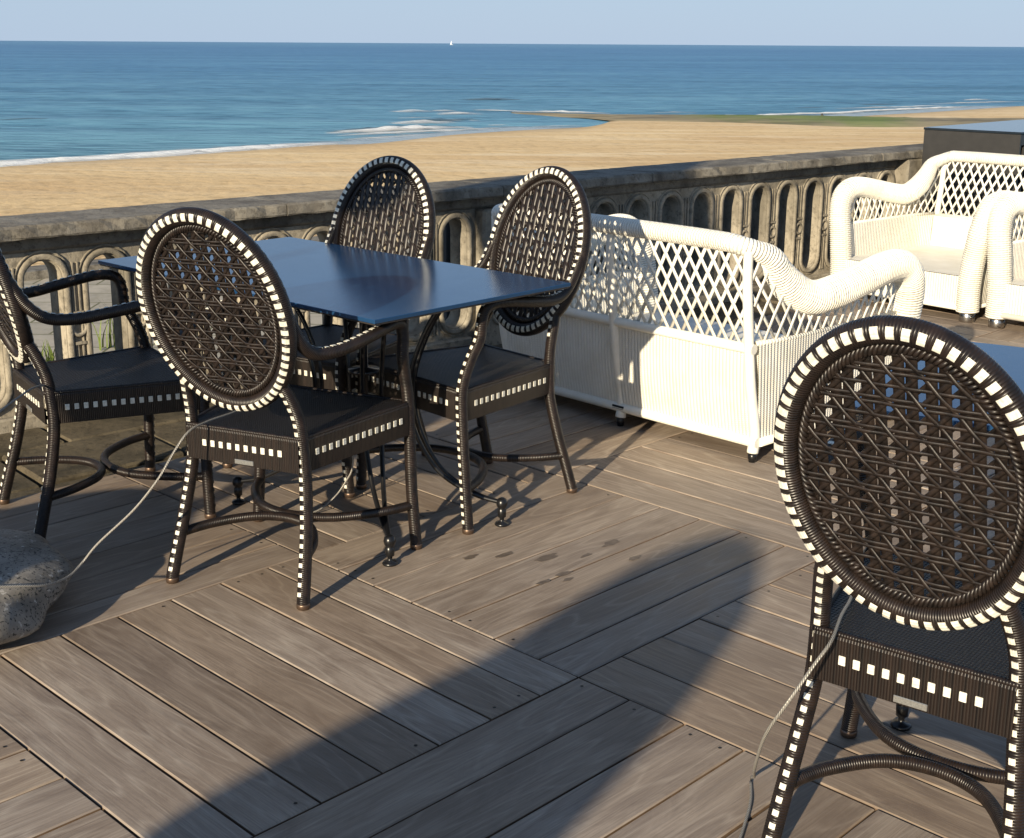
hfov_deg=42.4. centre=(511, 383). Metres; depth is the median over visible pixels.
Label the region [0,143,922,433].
stone balustrade
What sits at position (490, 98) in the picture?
wave
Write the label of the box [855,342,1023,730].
cafe table
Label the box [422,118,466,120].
wave
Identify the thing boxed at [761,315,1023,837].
medallion chair
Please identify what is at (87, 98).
sea
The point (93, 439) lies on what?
stone ledge
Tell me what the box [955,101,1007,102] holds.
foam
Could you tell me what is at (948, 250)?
wicker armchair
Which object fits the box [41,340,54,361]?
grass tuft
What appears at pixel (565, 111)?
foam
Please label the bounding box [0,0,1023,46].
sky
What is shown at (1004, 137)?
bar cabinet
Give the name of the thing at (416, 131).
foam
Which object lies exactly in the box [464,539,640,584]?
damp spots
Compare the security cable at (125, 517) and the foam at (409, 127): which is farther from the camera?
the foam at (409, 127)
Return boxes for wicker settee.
[491,203,924,462]
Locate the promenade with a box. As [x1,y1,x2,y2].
[24,239,408,363]
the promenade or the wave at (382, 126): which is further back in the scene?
the wave at (382, 126)
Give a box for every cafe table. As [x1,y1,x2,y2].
[98,237,570,566]
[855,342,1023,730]
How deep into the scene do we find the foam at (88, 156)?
86.08 m
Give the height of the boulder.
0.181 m
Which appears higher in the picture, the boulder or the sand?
the sand
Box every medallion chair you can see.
[0,249,215,538]
[136,207,421,610]
[220,155,435,497]
[355,166,591,534]
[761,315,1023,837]
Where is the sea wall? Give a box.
[24,232,404,280]
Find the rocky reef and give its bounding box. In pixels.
[512,112,1023,126]
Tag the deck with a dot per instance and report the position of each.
(436, 685)
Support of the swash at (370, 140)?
on the sea
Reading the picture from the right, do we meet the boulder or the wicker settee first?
the wicker settee
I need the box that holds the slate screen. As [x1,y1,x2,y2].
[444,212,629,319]
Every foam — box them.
[0,143,329,166]
[0,149,194,161]
[333,125,451,132]
[351,128,480,134]
[398,120,447,122]
[512,110,594,112]
[758,106,951,114]
[858,105,930,107]
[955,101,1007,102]
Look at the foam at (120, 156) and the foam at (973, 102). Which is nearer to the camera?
the foam at (120, 156)
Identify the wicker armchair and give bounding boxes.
[829,151,1023,322]
[985,192,1023,328]
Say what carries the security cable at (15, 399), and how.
attached to the medallion chair at (142, 379)
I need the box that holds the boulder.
[0,529,73,644]
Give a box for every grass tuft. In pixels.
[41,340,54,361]
[92,295,114,349]
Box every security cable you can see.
[0,384,44,411]
[0,411,237,587]
[313,456,353,511]
[739,595,852,837]
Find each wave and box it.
[329,125,442,131]
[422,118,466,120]
[471,98,516,99]
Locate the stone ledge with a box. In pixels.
[0,292,791,498]
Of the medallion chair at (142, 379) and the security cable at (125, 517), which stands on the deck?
the medallion chair at (142, 379)
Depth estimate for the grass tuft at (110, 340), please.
17.98 m
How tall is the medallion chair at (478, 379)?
1.060 m
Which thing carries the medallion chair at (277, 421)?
on the deck
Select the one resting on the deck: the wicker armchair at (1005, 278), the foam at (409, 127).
the wicker armchair at (1005, 278)
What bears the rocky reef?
on the sea
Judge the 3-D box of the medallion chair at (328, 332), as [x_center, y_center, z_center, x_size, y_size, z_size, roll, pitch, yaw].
[-0.598,-0.241,4.620,0.600,1.060,0.657,10,17,32]
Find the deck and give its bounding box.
[0,295,1023,837]
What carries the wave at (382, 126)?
on the sea
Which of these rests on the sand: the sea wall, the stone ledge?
the sea wall
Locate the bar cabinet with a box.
[918,119,1023,216]
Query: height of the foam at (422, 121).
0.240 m
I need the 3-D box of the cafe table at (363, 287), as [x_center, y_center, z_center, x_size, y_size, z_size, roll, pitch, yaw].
[-0.604,-0.003,4.332,1.398,0.740,0.798,13,19,41]
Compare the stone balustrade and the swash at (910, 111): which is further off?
the swash at (910, 111)
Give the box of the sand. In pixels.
[0,106,1023,265]
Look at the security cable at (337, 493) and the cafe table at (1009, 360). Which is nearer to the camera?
the cafe table at (1009, 360)
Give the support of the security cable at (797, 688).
hanging from the medallion chair at (933, 631)
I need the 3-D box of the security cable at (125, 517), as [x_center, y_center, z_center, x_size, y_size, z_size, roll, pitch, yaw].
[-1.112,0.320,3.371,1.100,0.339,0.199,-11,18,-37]
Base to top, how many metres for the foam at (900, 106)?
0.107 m
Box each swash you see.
[49,127,575,162]
[824,106,1013,115]
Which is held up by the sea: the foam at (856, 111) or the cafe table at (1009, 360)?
the foam at (856, 111)
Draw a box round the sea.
[0,41,1023,160]

